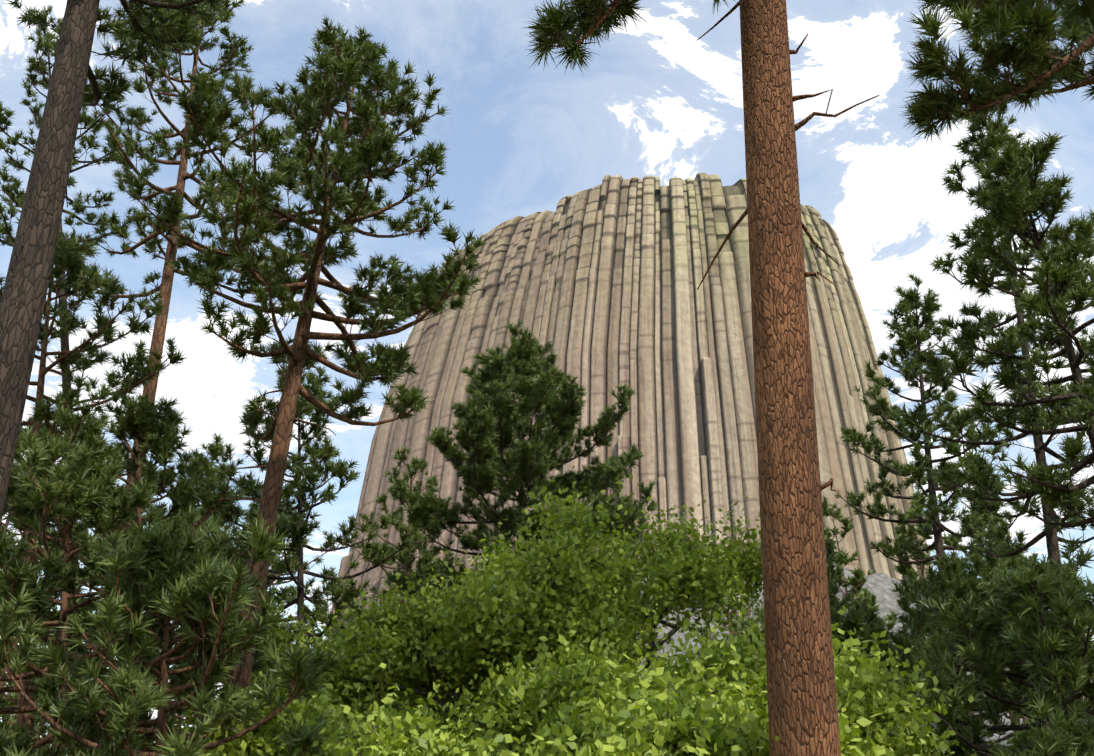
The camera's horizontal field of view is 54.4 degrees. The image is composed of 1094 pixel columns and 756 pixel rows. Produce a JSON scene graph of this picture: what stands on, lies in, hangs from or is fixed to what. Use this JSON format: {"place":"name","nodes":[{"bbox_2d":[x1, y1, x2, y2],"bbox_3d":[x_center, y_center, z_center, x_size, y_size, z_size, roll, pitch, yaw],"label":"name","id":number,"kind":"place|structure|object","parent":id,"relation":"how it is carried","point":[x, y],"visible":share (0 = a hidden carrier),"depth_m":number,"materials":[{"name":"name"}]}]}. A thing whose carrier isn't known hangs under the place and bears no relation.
{"place":"outdoors","nodes":[
{"label":"outdoors","id":0,"kind":"place"},
{"bbox_2d":[0,0,1093,744],"label":"sky","id":1,"kind":"structure","parent":0,"point":[656,100],"materials":[{"name":"blue"}]},
{"bbox_2d":[167,562,1091,745],"bbox_3d":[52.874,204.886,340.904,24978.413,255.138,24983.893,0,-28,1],"label":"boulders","id":2,"kind":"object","parent":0,"point":[880,584],"depth_m":282.75,"materials":[{"name":"grey stone"}]},
{"bbox_2d":[0,654,17,732],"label":"pine","id":3,"kind":"object","parent":2,"relation":"on","point":[7,706],"visible":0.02,"depth_m":120.82,"materials":[{"name":"green plant"}]},
{"bbox_2d":[0,636,37,726],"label":"pine","id":4,"kind":"object","parent":2,"relation":"on","point":[10,706],"depth_m":104.47,"materials":[{"name":"green plant"}]},
{"bbox_2d":[1,636,41,734],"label":"pine","id":5,"kind":"object","parent":2,"relation":"on","point":[8,700],"visible":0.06,"depth_m":96.50,"materials":[{"name":"green plant"}]},
{"bbox_2d":[8,692,51,747],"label":"pine","id":6,"kind":"object","parent":2,"relation":"on","point":[13,726],"visible":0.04,"depth_m":90.68,"materials":[{"name":"green plant"}]},
{"bbox_2d":[0,417,78,649],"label":"pine","id":7,"kind":"object","parent":2,"relation":"on","point":[14,639],"visible":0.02,"depth_m":50.48,"materials":[{"name":"green plant"}]},
{"bbox_2d":[0,518,82,701],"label":"pine","id":8,"kind":"object","parent":2,"relation":"on","point":[4,670],"visible":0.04,"depth_m":52.52,"materials":[{"name":"green plant"}]},
{"bbox_2d":[0,605,88,750],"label":"pine","id":9,"kind":"object","parent":2,"relation":"on","point":[14,719],"depth_m":77.03,"materials":[{"name":"green plant"}]},
{"bbox_2d":[0,4,143,679],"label":"pine","id":10,"kind":"object","parent":2,"relation":"on","point":[45,47],"visible":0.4,"depth_m":41.44,"materials":[{"name":"green plant"}]},
{"bbox_2d":[0,232,188,742],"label":"pine","id":11,"kind":"object","parent":2,"relation":"on","point":[65,420],"visible":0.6,"depth_m":25.56,"materials":[{"name":"green plant"}]},
{"bbox_2d":[0,424,211,755],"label":"pine","id":12,"kind":"object","parent":2,"relation":"on","point":[79,490],"visible":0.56,"depth_m":18.18,"materials":[{"name":"green plant"}]},
{"bbox_2d":[0,0,230,526],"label":"pine","id":13,"kind":"object","parent":2,"relation":"on","point":[164,26],"visible":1,"depth_m":17.21,"materials":[{"name":"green plant"}]},
{"bbox_2d":[11,389,285,730],"bbox_3d":[-8.544,4.862,22.784,5.546,9.683,5.087,0,-28,1],"label":"pine","id":14,"kind":"object","parent":2,"relation":"on","point":[162,442],"visible":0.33,"depth_m":23.59,"materials":[{"name":"green plant"}]},
{"bbox_2d":[172,663,185,725],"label":"pine","id":15,"kind":"object","parent":2,"relation":"on","point":[178,714],"visible":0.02,"depth_m":124.67,"materials":[{"name":"green plant"}]},
{"bbox_2d":[60,0,298,751],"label":"pine","id":16,"kind":"object","parent":2,"relation":"on","point":[181,147],"visible":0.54,"depth_m":34.04,"materials":[{"name":"green plant"}]},
{"bbox_2d":[0,503,359,755],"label":"pine","id":17,"kind":"object","parent":2,"relation":"on","point":[203,597],"visible":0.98,"depth_m":14.32,"materials":[{"name":"green plant"}]},
{"bbox_2d":[170,696,213,741],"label":"pine","id":18,"kind":"object","parent":2,"relation":"on","point":[181,722],"depth_m":118.16,"materials":[{"name":"green plant"}]},
{"bbox_2d":[161,431,311,722],"bbox_3d":[-10.525,7.872,33.237,5.578,12.756,6.514,0,-28,1],"label":"pine","id":19,"kind":"object","parent":2,"relation":"on","point":[216,471],"visible":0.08,"depth_m":35.08,"materials":[{"name":"green plant"}]},
{"bbox_2d":[138,671,375,755],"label":"bush","id":20,"kind":"object","parent":2,"relation":"on","point":[264,741],"visible":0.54,"depth_m":15.49,"materials":[{"name":"green plant"}]},
{"bbox_2d":[209,477,353,710],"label":"pine","id":21,"kind":"object","parent":2,"relation":"on","point":[291,589],"visible":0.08,"depth_m":44.82,"materials":[{"name":"green plant"}]},
{"bbox_2d":[117,14,486,716],"bbox_3d":[-5.673,-0.135,24.281,8.614,20.721,8.929,0,-28,1],"label":"pine","id":22,"kind":"object","parent":2,"relation":"on","point":[341,64],"visible":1,"depth_m":24.33,"materials":[{"name":"green plant"}]},
{"bbox_2d":[196,365,427,698],"bbox_3d":[-6.790,5.752,29.795,6.505,13.424,5.950,0,-28,1],"label":"pine","id":23,"kind":"object","parent":2,"relation":"on","point":[311,475],"visible":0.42,"depth_m":30.45,"materials":[{"name":"green plant"}]},
{"bbox_2d":[336,608,347,632],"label":"pine","id":24,"kind":"object","parent":2,"relation":"on","point":[342,615],"visible":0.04,"depth_m":213.91,"materials":[{"name":"green plant"}]},
{"bbox_2d":[207,589,504,741],"bbox_3d":[-4.290,8.052,25.509,8.248,5.506,7.379,0,-28,1],"label":"bush","id":25,"kind":"object","parent":2,"relation":"on","point":[277,635],"visible":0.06,"depth_m":24.26,"materials":[{"name":"green plant"}]},
{"bbox_2d":[323,446,456,708],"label":"pine","id":26,"kind":"object","parent":2,"relation":"on","point":[416,464],"visible":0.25,"depth_m":48.97,"materials":[{"name":"green plant"}]},
{"bbox_2d":[279,663,529,755],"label":"bush","id":27,"kind":"object","parent":2,"relation":"on","point":[429,741],"visible":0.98,"depth_m":12.84,"materials":[{"name":"green plant"}]},
{"bbox_2d":[294,554,672,755],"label":"bush","id":28,"kind":"object","parent":2,"relation":"on","point":[455,620],"visible":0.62,"depth_m":19.32,"materials":[{"name":"green plant"}]},
{"bbox_2d":[384,318,665,668],"bbox_3d":[-0.931,6.798,39.114,10.644,19.310,10.470,0,-28,1],"label":"pine","id":29,"kind":"object","parent":2,"relation":"on","point":[486,434],"visible":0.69,"depth_m":39.10,"materials":[{"name":"green plant"}]},
{"bbox_2d":[453,684,620,755],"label":"bush","id":30,"kind":"object","parent":2,"relation":"on","point":[509,737],"visible":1,"depth_m":9.44,"materials":[{"name":"green plant"}]},
{"bbox_2d":[417,597,765,755],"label":"bush","id":31,"kind":"object","parent":2,"relation":"on","point":[581,674],"visible":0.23,"depth_m":14.92,"materials":[{"name":"green plant"}]},
{"bbox_2d":[437,465,762,691],"bbox_3d":[1.597,4.977,20.224,7.778,6.696,6.610,0,-28,1],"label":"bush","id":32,"kind":"object","parent":2,"relation":"on","point":[692,575],"visible":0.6,"depth_m":20.18,"materials":[{"name":"green plant"}]},
{"bbox_2d":[325,173,931,640],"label":"rock tower","id":33,"kind":"structure","parent":2,"relation":"on","point":[597,287],"depth_m":388.78,"materials":[{"name":"beige stone"}]},
{"bbox_2d":[525,0,878,755],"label":"pine tree","id":34,"kind":"object","parent":2,"relation":"on","point":[803,710],"visible":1,"depth_m":10.90,"materials":[{"name":"brown plant"}]},
{"bbox_2d":[696,625,709,656],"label":"pine","id":35,"kind":"object","parent":2,"relation":"on","point":[699,629],"visible":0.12,"depth_m":156.75,"materials":[{"name":"green plant"}]},
{"bbox_2d":[494,637,918,755],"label":"bush","id":36,"kind":"object","parent":2,"relation":"on","point":[682,729],"visible":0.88,"depth_m":11.07,"materials":[{"name":"green plant"}]},
{"bbox_2d":[699,609,724,655],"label":"pine","id":37,"kind":"object","parent":2,"relation":"on","point":[707,621],"visible":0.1,"depth_m":148.86,"materials":[{"name":"green plant"}]},
{"bbox_2d":[689,548,760,654],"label":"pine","id":38,"kind":"object","parent":2,"relation":"on","point":[735,625],"visible":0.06,"depth_m":86.19,"materials":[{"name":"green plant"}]},
{"bbox_2d":[724,577,763,655],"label":"pine","id":39,"kind":"object","parent":2,"relation":"on","point":[746,607],"visible":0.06,"depth_m":97.75,"materials":[{"name":"green plant"}]},
{"bbox_2d":[725,581,762,650],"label":"pine","id":40,"kind":"object","parent":2,"relation":"on","point":[732,617],"visible":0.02,"depth_m":118.35,"materials":[{"name":"green plant"}]},
{"bbox_2d":[733,583,760,636],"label":"pine","id":41,"kind":"object","parent":2,"relation":"on","point":[753,602],"visible":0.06,"depth_m":178.54,"materials":[{"name":"green plant"}]},
{"bbox_2d":[735,537,878,660],"bbox_3d":[9.130,10.734,37.808,6.142,10.915,4.756,0,-28,1],"label":"pine","id":42,"kind":"object","parent":2,"relation":"on","point":[833,589],"visible":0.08,"depth_m":38.54,"materials":[{"name":"green plant"}]},
{"bbox_2d":[689,605,975,755],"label":"bush","id":43,"kind":"object","parent":2,"relation":"on","point":[860,680],"visible":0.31,"depth_m":14.11,"materials":[{"name":"green plant"}]},
{"bbox_2d":[822,495,900,638],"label":"pine","id":44,"kind":"object","parent":2,"relation":"on","point":[842,556],"visible":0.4,"depth_m":72.65,"materials":[{"name":"green plant"}]},
{"bbox_2d":[842,574,887,640],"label":"pine","id":45,"kind":"object","parent":2,"relation":"on","point":[853,580],"visible":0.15,"depth_m":87.90,"materials":[{"name":"green plant"}]},
{"bbox_2d":[751,577,982,755],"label":"pine","id":46,"kind":"object","parent":2,"relation":"on","point":[857,617],"visible":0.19,"depth_m":22.24,"materials":[{"name":"green plant"}]},
{"bbox_2d":[833,271,1028,755],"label":"pine","id":47,"kind":"object","parent":2,"relation":"on","point":[907,305],"visible":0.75,"depth_m":36.11,"materials":[{"name":"green plant"}]},
{"bbox_2d":[889,493,1010,739],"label":"pine","id":48,"kind":"object","parent":2,"relation":"on","point":[905,570],"visible":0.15,"depth_m":57.74,"materials":[{"name":"green plant"}]},
{"bbox_2d":[881,551,1060,755],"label":"pine","id":49,"kind":"object","parent":2,"relation":"on","point":[957,579],"visible":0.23,"depth_m":27.56,"materials":[{"name":"green plant"}]},
{"bbox_2d":[923,407,1035,720],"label":"pine","id":50,"kind":"object","parent":2,"relation":"on","point":[950,540],"visible":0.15,"depth_m":57.84,"materials":[{"name":"green plant"}]},
{"bbox_2d":[879,533,1093,755],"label":"pine","id":51,"kind":"object","parent":2,"relation":"on","point":[1060,628],"visible":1,"depth_m":17.48,"materials":[{"name":"green plant"}]},
{"bbox_2d":[895,0,1093,142],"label":"pine","id":52,"kind":"object","parent":2,"relation":"on","point":[1040,65],"visible":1,"depth_m":13.19,"materials":[{"name":"green plant"}]},
{"bbox_2d":[896,78,1093,722],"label":"pine","id":53,"kind":"object","parent":2,"relation":"on","point":[988,145],"visible":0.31,"depth_m":27.43,"materials":[{"name":"green plant"}]},
{"bbox_2d":[909,131,1093,532],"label":"pine","id":54,"kind":"object","parent":2,"relation":"on","point":[1016,197],"visible":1,"depth_m":21.30,"materials":[{"name":"green plant"}]},
{"bbox_2d":[968,494,1039,723],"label":"pine","id":55,"kind":"object","parent":2,"relation":"on","point":[1033,554],"visible":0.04,"depth_m":73.19,"materials":[{"name":"green plant"}]},
{"bbox_2d":[964,536,1084,749],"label":"pine","id":56,"kind":"object","parent":2,"relation":"on","point":[989,560],"visible":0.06,"depth_m":40.84,"materials":[{"name":"green plant"}]},
{"bbox_2d":[1062,561,1093,675],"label":"pine","id":57,"kind":"object","parent":2,"relation":"on","point":[1079,584],"depth_m":78.04,"materials":[{"name":"green plant"}]},
{"bbox_2d":[637,598,671,672],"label":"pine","id":58,"kind":"object","parent":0,"point":[668,640],"visible":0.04,"depth_m":149.64,"materials":[{"name":"green plant"}]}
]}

